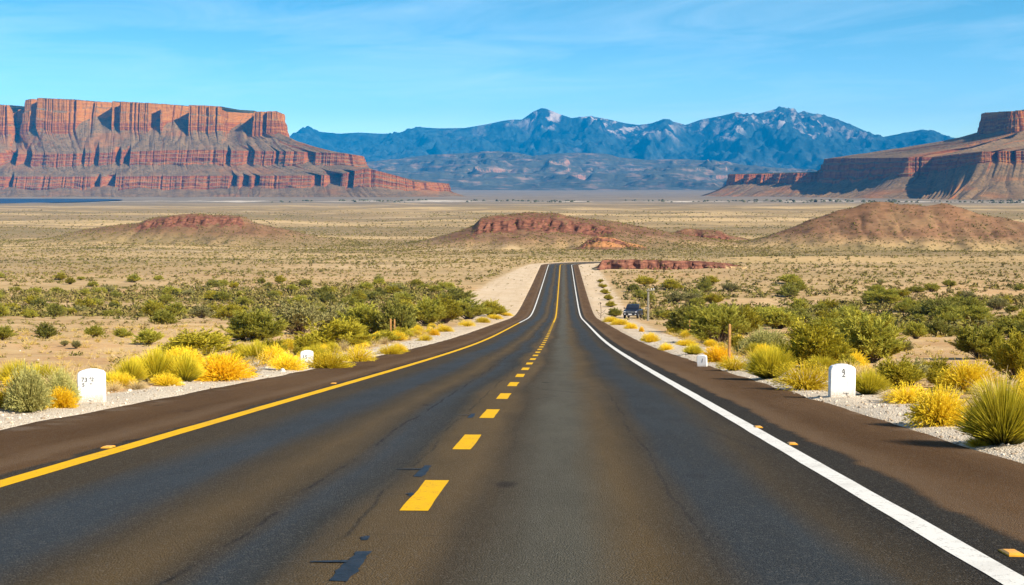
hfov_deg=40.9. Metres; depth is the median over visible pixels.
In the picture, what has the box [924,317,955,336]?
green shrub
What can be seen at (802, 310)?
green shrub
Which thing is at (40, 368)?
yellow brush
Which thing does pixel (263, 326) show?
green shrub
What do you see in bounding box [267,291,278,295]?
green shrub
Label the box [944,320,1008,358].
green shrub
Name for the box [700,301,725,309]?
green shrub
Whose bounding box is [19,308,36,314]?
green shrub
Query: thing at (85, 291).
green shrub
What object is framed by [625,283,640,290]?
green shrub
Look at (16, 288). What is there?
green shrub
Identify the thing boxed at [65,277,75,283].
green shrub
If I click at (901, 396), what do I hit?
yellow brush
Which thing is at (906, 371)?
green shrub
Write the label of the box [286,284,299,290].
green shrub
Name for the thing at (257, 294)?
desert scrub
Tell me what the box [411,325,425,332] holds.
yellow brush
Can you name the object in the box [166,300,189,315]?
green shrub
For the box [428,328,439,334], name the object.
yellow brush
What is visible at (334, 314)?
grey shrub
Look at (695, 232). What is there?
hill
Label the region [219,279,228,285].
green shrub
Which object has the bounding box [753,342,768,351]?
yellow brush
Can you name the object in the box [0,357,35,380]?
yellow brush
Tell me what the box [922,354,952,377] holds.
green shrub
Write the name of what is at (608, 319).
yellow brush
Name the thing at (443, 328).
yellow brush
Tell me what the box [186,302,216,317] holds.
grey shrub
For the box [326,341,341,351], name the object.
yellow brush
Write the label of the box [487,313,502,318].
yellow brush
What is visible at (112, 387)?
dry grass tuft
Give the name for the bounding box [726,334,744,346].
green shrub
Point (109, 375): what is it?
yellow brush
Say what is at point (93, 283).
green shrub
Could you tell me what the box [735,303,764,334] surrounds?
green shrub
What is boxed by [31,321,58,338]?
green shrub
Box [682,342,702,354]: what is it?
yellow brush
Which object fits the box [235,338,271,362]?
yellow brush
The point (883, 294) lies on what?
green shrub
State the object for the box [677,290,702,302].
grey shrub
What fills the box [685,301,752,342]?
green shrub
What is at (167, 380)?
yellow brush
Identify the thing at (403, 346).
yellow brush
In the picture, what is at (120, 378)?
yellow brush
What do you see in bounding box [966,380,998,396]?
yellow brush
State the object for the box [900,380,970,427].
yellow brush
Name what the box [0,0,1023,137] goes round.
sky
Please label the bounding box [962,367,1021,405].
dry grass tuft
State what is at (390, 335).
green shrub
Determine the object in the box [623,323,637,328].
yellow brush
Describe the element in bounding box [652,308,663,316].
green shrub
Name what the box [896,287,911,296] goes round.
green shrub
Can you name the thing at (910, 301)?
green shrub
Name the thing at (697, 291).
green shrub
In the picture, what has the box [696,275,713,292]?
green shrub
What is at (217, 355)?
yellow brush
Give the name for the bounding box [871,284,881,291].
green shrub
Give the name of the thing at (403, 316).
green shrub
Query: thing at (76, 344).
grey shrub
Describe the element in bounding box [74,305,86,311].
grey shrub
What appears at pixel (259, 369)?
pale shrub
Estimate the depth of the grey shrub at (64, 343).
62.66 m
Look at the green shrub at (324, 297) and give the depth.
239.96 m
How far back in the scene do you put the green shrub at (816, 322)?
101.04 m
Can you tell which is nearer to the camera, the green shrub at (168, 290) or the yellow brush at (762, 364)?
the yellow brush at (762, 364)
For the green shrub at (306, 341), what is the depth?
54.99 m
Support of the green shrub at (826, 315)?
on the ground at (508, 290)
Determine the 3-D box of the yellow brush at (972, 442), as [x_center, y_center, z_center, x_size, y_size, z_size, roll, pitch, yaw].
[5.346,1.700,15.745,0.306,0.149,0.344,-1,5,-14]
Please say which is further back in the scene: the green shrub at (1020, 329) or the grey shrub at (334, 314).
the grey shrub at (334, 314)
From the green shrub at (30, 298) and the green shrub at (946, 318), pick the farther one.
the green shrub at (30, 298)
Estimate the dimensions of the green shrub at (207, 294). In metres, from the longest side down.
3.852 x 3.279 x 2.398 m
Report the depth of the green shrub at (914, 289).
281.78 m
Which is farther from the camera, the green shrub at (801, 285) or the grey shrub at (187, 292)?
the green shrub at (801, 285)
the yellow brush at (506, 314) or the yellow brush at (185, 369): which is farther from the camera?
the yellow brush at (506, 314)
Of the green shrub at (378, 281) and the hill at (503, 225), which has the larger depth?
the hill at (503, 225)
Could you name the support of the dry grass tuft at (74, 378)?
on the ground at (508, 290)
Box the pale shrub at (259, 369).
[248,361,264,372]
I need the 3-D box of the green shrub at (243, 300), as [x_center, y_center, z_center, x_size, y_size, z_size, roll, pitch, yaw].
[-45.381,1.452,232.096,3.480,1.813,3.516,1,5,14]
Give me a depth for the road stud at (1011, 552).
8.44 m
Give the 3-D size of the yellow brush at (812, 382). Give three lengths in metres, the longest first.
1.764 x 1.385 x 0.743 m
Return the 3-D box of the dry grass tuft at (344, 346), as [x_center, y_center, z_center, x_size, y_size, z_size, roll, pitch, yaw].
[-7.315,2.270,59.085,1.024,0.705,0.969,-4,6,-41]
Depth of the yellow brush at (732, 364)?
39.37 m
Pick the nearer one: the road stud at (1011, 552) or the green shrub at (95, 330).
the road stud at (1011, 552)
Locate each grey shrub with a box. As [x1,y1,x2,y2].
[1,360,56,412]
[45,364,82,402]
[60,340,69,345]
[71,338,81,348]
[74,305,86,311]
[103,285,114,291]
[181,289,194,295]
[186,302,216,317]
[272,297,331,334]
[301,299,349,328]
[388,281,405,289]
[666,289,686,302]
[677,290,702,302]
[721,282,739,291]
[734,325,789,354]
[876,278,884,284]
[895,356,931,386]
[897,335,913,350]
[958,289,977,299]
[986,293,1011,309]
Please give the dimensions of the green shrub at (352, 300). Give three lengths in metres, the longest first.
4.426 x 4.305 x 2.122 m
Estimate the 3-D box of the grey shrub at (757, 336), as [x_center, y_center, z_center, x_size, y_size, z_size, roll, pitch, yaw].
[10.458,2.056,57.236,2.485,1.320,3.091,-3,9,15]
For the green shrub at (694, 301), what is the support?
on the ground at (508, 290)
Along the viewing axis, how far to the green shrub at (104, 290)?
274.95 m
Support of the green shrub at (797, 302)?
on the ground at (508, 290)
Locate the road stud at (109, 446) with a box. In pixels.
[101,445,115,447]
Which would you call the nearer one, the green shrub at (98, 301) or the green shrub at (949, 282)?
the green shrub at (98, 301)
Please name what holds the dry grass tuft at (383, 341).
on the ground at (508, 290)
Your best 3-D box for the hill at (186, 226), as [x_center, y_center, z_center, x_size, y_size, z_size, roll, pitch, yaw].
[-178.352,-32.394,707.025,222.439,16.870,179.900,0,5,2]
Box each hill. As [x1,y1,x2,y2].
[15,214,354,246]
[391,212,750,252]
[572,237,648,250]
[675,229,750,240]
[738,202,1023,250]
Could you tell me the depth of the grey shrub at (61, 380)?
21.92 m
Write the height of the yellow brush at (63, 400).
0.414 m
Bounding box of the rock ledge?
[592,259,746,269]
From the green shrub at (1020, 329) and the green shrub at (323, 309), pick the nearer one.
the green shrub at (1020, 329)
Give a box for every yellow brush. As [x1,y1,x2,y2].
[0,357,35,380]
[0,371,19,385]
[0,387,8,407]
[4,357,68,386]
[47,386,79,407]
[105,370,130,385]
[107,370,138,387]
[110,355,149,382]
[135,344,178,381]
[150,372,184,385]
[161,345,195,366]
[165,349,206,381]
[171,344,206,366]
[193,350,262,381]
[205,352,229,362]
[229,344,245,355]
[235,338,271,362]
[257,341,289,363]
[267,350,309,370]
[282,337,295,351]
[299,344,332,357]
[304,346,356,368]
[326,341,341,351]
[336,343,377,361]
[375,343,403,353]
[392,330,408,340]
[392,343,409,351]
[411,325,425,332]
[416,333,434,340]
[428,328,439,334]
[438,325,454,331]
[459,320,475,326]
[475,317,490,322]
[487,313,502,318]
[499,311,513,315]
[602,316,617,321]
[609,318,629,324]
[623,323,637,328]
[640,332,660,342]
[658,343,673,350]
[676,339,696,345]
[681,331,690,337]
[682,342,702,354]
[696,344,733,362]
[702,339,717,346]
[714,354,746,370]
[739,341,798,378]
[743,342,763,353]
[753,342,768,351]
[767,356,828,390]
[803,353,836,370]
[834,350,872,366]
[851,361,871,370]
[855,369,894,394]
[879,379,925,403]
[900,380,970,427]
[928,357,1004,393]
[962,436,993,447]
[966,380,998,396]
[1009,367,1023,389]
[1009,375,1023,398]
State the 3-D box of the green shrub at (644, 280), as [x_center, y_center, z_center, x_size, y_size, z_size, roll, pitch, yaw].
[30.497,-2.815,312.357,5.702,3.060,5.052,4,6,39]
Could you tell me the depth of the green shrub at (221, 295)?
250.58 m
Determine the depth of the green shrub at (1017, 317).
140.12 m
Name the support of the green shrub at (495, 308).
on the ground at (508, 290)
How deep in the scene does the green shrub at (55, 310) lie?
179.20 m
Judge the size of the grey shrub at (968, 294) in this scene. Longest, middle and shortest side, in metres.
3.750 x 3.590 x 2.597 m
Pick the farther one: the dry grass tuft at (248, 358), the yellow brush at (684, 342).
the yellow brush at (684, 342)
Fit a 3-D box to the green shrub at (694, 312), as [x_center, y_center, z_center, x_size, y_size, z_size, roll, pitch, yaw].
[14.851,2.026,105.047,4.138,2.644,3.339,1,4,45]
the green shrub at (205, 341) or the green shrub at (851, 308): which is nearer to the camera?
the green shrub at (205, 341)
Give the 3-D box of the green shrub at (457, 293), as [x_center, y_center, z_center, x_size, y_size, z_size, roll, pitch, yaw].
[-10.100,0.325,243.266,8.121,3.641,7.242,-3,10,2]
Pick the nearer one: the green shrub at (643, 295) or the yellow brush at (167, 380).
the yellow brush at (167, 380)
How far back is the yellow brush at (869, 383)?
26.36 m
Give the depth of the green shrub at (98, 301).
235.13 m
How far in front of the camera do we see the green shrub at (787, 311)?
149.71 m
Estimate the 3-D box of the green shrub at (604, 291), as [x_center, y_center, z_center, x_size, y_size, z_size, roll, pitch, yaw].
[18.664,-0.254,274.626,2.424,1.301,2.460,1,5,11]
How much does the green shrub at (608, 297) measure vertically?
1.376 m
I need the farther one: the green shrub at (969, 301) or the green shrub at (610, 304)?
the green shrub at (610, 304)
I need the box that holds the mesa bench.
[702,172,822,196]
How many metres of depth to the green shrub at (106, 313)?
188.26 m
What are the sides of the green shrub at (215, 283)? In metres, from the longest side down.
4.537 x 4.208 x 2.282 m
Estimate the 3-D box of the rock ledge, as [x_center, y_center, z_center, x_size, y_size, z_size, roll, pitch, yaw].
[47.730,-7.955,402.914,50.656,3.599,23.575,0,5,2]
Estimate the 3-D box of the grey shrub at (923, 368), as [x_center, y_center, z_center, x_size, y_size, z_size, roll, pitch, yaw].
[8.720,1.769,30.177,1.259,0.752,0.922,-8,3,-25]
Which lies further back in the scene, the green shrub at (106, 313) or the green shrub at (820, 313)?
the green shrub at (820, 313)
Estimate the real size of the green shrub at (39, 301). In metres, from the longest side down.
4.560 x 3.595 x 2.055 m
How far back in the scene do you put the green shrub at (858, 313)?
116.72 m
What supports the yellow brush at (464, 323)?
on the ground at (508, 290)
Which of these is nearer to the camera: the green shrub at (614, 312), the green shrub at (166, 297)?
the green shrub at (614, 312)
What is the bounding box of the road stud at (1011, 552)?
[998,549,1023,556]
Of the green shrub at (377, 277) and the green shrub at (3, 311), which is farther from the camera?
the green shrub at (377, 277)
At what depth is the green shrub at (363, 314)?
96.07 m
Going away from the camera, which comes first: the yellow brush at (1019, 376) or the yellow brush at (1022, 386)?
the yellow brush at (1022, 386)
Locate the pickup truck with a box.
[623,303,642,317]
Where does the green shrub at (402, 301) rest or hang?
on the ground at (508, 290)
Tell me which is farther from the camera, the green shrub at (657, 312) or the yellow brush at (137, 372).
the green shrub at (657, 312)
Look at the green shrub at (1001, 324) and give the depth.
94.00 m
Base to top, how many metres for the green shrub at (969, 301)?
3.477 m
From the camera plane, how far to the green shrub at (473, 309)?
177.21 m
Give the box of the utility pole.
[646,288,654,320]
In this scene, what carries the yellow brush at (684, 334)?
on the ground at (508, 290)
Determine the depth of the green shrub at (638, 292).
260.95 m
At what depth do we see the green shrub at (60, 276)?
329.24 m
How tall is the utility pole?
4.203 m
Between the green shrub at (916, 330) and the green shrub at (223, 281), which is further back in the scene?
the green shrub at (223, 281)
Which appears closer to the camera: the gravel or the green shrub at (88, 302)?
the gravel
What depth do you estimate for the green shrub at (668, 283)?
293.91 m
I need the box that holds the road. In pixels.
[0,262,1023,584]
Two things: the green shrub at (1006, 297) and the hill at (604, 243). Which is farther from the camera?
the hill at (604, 243)
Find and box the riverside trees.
[272,199,1023,202]
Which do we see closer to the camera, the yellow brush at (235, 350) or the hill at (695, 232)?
the yellow brush at (235, 350)
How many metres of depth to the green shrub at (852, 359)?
37.47 m
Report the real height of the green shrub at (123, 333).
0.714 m
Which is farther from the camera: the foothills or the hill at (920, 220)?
the foothills
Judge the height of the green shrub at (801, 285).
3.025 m
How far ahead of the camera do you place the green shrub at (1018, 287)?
292.82 m
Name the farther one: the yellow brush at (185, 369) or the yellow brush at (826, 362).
the yellow brush at (826, 362)
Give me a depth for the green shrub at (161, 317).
123.79 m
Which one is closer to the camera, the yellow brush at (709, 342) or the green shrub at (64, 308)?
the yellow brush at (709, 342)
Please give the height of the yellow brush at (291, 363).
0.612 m
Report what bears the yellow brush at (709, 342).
on the ground at (508, 290)
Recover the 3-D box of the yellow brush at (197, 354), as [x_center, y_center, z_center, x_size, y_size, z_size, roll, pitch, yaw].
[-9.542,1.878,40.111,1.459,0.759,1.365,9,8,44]
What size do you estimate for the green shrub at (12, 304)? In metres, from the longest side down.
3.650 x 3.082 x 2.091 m
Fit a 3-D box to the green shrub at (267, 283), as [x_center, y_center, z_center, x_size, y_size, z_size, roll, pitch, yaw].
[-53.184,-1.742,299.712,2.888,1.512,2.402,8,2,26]
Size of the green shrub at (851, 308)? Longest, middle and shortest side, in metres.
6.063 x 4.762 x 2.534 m
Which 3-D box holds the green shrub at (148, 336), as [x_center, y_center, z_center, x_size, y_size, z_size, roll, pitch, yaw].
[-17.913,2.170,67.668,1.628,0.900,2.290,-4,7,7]
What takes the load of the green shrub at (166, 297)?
on the ground at (508, 290)
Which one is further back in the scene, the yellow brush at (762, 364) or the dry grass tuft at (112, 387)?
the yellow brush at (762, 364)
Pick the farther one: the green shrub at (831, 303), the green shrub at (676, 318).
the green shrub at (831, 303)
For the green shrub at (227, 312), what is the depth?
172.88 m
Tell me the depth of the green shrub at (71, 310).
197.96 m
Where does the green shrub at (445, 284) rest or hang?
on the ground at (508, 290)
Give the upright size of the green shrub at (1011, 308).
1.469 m
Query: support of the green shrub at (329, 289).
on the ground at (508, 290)
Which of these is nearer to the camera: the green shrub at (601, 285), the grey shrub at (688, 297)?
the grey shrub at (688, 297)
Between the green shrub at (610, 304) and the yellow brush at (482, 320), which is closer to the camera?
the yellow brush at (482, 320)
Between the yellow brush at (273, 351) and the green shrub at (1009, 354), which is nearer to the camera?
the green shrub at (1009, 354)
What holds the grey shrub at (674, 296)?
on the ground at (508, 290)
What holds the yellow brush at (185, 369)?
on the ground at (508, 290)
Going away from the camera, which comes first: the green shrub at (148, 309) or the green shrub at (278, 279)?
the green shrub at (148, 309)
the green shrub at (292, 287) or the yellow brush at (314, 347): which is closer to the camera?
the yellow brush at (314, 347)
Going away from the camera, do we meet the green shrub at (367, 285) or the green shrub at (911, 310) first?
the green shrub at (911, 310)
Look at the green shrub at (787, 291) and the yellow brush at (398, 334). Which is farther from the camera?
the green shrub at (787, 291)
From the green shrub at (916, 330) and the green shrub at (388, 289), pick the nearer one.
the green shrub at (916, 330)
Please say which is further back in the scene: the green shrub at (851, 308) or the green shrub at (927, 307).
the green shrub at (927, 307)
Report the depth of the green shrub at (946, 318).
137.32 m
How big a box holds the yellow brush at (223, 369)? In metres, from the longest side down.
1.888 x 1.507 x 0.789 m
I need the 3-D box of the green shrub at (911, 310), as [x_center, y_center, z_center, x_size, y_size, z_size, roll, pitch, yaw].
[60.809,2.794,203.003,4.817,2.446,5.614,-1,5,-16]
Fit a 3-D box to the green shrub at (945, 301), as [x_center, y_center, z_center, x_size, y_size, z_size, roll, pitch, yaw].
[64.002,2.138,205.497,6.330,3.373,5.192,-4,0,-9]
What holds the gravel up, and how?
on the ground at (508, 290)
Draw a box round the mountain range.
[290,106,953,170]
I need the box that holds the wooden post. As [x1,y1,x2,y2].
[728,324,730,359]
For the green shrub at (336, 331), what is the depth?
61.61 m
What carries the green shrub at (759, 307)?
on the ground at (508, 290)
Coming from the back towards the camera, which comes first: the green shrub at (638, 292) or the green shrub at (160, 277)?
the green shrub at (160, 277)
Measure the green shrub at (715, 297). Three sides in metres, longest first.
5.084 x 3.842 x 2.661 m
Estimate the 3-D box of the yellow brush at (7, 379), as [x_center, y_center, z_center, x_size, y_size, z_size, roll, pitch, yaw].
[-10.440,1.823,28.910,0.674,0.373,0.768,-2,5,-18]
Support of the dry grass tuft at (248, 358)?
on the ground at (508, 290)
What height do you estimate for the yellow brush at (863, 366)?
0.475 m
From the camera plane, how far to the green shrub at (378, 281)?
300.10 m
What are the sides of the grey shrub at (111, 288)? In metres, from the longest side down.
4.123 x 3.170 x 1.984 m
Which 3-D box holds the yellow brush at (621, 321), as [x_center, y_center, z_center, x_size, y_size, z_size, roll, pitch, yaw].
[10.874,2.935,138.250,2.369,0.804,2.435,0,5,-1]
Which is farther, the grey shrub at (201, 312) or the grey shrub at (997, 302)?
the grey shrub at (997, 302)
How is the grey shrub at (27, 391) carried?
on the ground at (508, 290)
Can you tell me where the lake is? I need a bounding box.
[0,199,122,202]
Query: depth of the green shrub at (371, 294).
247.23 m
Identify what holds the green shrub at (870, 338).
on the ground at (508, 290)
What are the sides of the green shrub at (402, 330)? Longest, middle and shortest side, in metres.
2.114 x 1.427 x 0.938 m
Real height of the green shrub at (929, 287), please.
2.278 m
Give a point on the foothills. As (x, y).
(492, 170)
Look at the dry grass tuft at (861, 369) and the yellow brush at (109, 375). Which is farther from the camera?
the dry grass tuft at (861, 369)
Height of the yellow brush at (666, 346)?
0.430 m
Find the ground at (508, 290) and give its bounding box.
[0,190,1023,463]
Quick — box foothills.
[367,151,816,189]
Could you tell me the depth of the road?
12.17 m
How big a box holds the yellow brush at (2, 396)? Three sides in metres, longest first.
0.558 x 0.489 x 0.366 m
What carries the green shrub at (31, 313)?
on the ground at (508, 290)
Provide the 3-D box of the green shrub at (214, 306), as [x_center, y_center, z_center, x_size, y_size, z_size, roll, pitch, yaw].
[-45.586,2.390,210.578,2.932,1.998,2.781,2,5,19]
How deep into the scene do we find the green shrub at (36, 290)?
275.21 m
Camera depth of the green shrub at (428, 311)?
130.19 m
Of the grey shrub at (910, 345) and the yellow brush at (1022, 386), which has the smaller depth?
the yellow brush at (1022, 386)
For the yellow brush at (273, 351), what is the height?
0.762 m
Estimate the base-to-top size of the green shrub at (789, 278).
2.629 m
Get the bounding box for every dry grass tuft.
[39,362,109,391]
[106,380,127,391]
[126,380,150,389]
[241,355,257,364]
[336,338,351,350]
[379,336,391,343]
[838,360,867,372]
[856,362,874,378]
[873,389,895,401]
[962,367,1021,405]
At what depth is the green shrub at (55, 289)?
281.04 m
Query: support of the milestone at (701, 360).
on the ground at (508, 290)
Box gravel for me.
[0,327,1023,459]
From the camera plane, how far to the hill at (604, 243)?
595.05 m
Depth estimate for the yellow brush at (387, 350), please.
56.16 m
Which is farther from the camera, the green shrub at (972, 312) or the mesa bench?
the mesa bench
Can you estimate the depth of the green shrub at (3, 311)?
165.65 m
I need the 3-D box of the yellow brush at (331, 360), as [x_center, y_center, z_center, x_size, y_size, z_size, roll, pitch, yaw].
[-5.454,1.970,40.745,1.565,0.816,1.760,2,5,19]
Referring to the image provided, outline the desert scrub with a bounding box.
[0,201,1023,393]
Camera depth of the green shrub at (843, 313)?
158.07 m
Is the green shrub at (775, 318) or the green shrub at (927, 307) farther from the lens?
the green shrub at (927, 307)
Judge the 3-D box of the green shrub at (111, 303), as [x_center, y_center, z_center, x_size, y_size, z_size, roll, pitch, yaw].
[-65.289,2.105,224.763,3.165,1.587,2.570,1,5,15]
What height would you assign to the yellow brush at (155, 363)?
1.002 m
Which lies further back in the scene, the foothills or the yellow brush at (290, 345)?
the foothills
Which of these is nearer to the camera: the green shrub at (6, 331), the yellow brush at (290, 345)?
the yellow brush at (290, 345)
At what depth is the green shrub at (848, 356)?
40.91 m
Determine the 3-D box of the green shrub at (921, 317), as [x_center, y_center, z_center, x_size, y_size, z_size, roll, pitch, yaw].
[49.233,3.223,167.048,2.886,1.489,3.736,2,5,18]
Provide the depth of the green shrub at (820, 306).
221.33 m
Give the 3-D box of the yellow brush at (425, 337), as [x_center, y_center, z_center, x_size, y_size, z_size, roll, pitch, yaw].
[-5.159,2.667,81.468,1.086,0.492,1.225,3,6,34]
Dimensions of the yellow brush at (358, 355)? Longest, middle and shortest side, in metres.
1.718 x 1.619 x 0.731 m
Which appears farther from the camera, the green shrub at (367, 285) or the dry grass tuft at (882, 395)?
the green shrub at (367, 285)
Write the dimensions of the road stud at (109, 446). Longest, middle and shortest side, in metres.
0.220 x 0.100 x 0.020 m
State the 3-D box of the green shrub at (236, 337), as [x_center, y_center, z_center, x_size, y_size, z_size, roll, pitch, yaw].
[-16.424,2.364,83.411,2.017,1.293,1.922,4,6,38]
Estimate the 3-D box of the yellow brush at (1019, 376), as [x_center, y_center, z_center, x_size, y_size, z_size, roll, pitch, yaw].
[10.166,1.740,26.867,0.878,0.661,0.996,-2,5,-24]
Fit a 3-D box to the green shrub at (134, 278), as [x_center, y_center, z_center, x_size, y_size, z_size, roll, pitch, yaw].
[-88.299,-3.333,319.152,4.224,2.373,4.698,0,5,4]
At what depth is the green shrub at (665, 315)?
183.52 m
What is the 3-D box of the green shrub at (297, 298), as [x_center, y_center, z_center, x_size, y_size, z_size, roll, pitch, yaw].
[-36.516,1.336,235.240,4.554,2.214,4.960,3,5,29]
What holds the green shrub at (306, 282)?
on the ground at (508, 290)
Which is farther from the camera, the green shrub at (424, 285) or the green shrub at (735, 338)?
the green shrub at (424, 285)
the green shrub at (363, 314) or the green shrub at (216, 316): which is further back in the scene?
the green shrub at (216, 316)
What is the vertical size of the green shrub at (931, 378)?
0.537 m
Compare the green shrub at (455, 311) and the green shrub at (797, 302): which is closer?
the green shrub at (455, 311)
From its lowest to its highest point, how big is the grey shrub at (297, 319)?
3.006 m
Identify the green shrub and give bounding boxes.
[0,303,9,316]
[0,324,15,340]
[4,302,19,308]
[7,286,20,291]
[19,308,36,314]
[23,295,37,303]
[23,310,38,317]
[28,288,41,292]
[28,297,51,306]
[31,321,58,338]
[42,302,64,316]
[46,303,69,310]
[49,286,62,292]
[53,272,66,279]
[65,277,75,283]
[67,307,76,313]
[74,296,96,308]
[77,288,91,295]
[83,324,104,336]
[87,281,98,286]
[92,287,107,292]
[92,297,103,305]
[102,309,122,315]
[105,301,122,307]
[109,290,123,296]
[112,328,132,337]
[126,274,143,282]
[131,328,164,343]
[138,302,160,315]
[145,309,180,324]
[146,299,165,308]
[149,327,245,354]
[153,275,164,279]
[158,293,174,302]
[161,285,180,293]
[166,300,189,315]
[203,289,215,300]
[204,279,224,286]
[206,302,225,310]
[209,291,232,299]
[211,311,223,318]
[215,306,289,340]
[217,302,243,319]
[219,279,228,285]
[226,323,252,340]
[228,281,237,287]
[236,296,254,304]
[258,277,266,283]
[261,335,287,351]
[262,281,273,287]
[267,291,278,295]
[274,274,285,283]
[282,317,385,347]
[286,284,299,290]
[286,295,312,304]
[292,345,304,356]
[294,334,321,347]
[298,279,312,285]
[313,291,336,301]
[314,285,334,293]
[317,303,326,311]
[335,300,381,334]
[338,296,360,305]
[350,287,368,294]
[351,289,367,299]
[356,282,374,289]
[367,291,383,299]
[372,274,385,281]
[372,278,385,285]
[372,328,400,342]
[373,286,387,294]
[375,291,419,331]
[382,285,401,293]
[391,291,415,300]
[392,324,413,336]
[399,298,415,307]
[406,294,450,325]
[416,283,431,288]
[428,285,443,291]
[432,292,465,323]
[436,286,477,301]
[438,281,455,288]
[453,297,490,318]
[480,299,508,315]
[599,283,607,287]
[600,288,610,293]
[603,293,614,299]
[605,301,616,306]
[606,307,622,316]
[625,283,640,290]
[631,289,644,296]
[632,274,657,285]
[640,292,654,299]
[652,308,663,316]
[659,277,683,288]
[659,310,677,317]
[664,300,694,330]
[679,302,720,327]
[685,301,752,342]
[686,287,706,296]
[689,297,705,305]
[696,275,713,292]
[700,291,726,303]
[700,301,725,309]
[706,275,720,282]
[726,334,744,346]
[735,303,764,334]
[752,305,769,310]
[758,304,802,328]
[771,313,854,366]
[775,284,802,296]
[776,273,803,282]
[779,280,807,289]
[779,307,802,321]
[782,304,816,322]
[788,298,810,308]
[804,315,841,332]
[810,303,830,309]
[815,309,827,315]
[817,297,838,307]
[817,310,859,333]
[828,309,859,317]
[829,304,864,316]
[832,307,909,362]
[835,353,860,365]
[836,353,851,362]
[850,309,878,325]
[860,287,908,303]
[870,353,928,388]
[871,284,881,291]
[892,302,911,312]
[894,297,919,306]
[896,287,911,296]
[903,320,927,338]
[904,303,922,315]
[905,314,926,320]
[907,285,925,292]
[910,295,961,316]
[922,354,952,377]
[923,283,940,291]
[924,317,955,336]
[926,367,949,386]
[928,305,964,316]
[929,296,955,304]
[933,311,969,322]
[942,279,956,286]
[944,293,992,310]
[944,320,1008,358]
[947,372,1023,444]
[949,304,996,322]
[981,327,1023,380]
[989,314,1022,337]
[998,295,1012,303]
[1003,305,1019,311]
[1010,308,1023,320]
[1012,313,1023,334]
[1013,284,1023,289]
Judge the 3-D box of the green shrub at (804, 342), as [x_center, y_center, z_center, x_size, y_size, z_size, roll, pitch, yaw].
[9.178,1.554,42.283,2.435,1.774,3.201,-7,7,-25]
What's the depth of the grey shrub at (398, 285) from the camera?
271.55 m
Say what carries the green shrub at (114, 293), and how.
on the ground at (508, 290)
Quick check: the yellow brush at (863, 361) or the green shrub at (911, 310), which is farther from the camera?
the green shrub at (911, 310)
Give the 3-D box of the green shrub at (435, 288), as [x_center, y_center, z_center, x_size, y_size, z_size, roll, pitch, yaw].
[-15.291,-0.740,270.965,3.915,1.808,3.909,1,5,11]
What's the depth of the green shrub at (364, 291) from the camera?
254.43 m
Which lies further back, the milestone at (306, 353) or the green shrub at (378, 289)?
the green shrub at (378, 289)
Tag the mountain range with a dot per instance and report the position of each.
(781, 137)
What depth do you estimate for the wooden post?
46.40 m
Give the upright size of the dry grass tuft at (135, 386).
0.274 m
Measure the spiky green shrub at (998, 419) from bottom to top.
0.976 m
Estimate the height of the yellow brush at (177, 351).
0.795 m
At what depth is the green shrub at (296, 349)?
51.59 m
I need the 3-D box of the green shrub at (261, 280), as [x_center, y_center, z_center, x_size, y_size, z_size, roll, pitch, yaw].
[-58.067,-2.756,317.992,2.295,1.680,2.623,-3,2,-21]
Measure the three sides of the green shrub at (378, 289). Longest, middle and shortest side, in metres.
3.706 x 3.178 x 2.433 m
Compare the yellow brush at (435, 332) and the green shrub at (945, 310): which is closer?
the yellow brush at (435, 332)
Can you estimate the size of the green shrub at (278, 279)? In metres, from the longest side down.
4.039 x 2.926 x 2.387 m
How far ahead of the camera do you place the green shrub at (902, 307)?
217.69 m
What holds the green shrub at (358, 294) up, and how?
on the ground at (508, 290)
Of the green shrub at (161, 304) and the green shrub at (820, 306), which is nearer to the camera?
the green shrub at (161, 304)
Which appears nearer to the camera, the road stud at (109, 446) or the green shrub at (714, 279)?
the road stud at (109, 446)
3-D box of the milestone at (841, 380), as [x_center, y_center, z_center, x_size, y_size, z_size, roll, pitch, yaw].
[6.127,1.685,25.473,0.467,0.709,0.200,0,5,1]
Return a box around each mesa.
[0,98,466,196]
[799,109,1023,199]
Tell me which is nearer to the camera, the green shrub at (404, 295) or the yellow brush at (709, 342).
the yellow brush at (709, 342)
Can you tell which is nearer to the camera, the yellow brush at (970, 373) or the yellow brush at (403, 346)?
the yellow brush at (970, 373)
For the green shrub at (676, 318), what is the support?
on the ground at (508, 290)
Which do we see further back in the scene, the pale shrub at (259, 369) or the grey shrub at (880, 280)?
the grey shrub at (880, 280)
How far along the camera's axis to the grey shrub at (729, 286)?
285.51 m
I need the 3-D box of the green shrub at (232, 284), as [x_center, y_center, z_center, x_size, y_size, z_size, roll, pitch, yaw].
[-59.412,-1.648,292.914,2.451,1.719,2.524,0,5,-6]
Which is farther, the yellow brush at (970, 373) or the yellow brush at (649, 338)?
the yellow brush at (649, 338)
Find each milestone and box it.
[77,368,105,401]
[300,350,313,367]
[697,355,706,365]
[828,364,855,396]

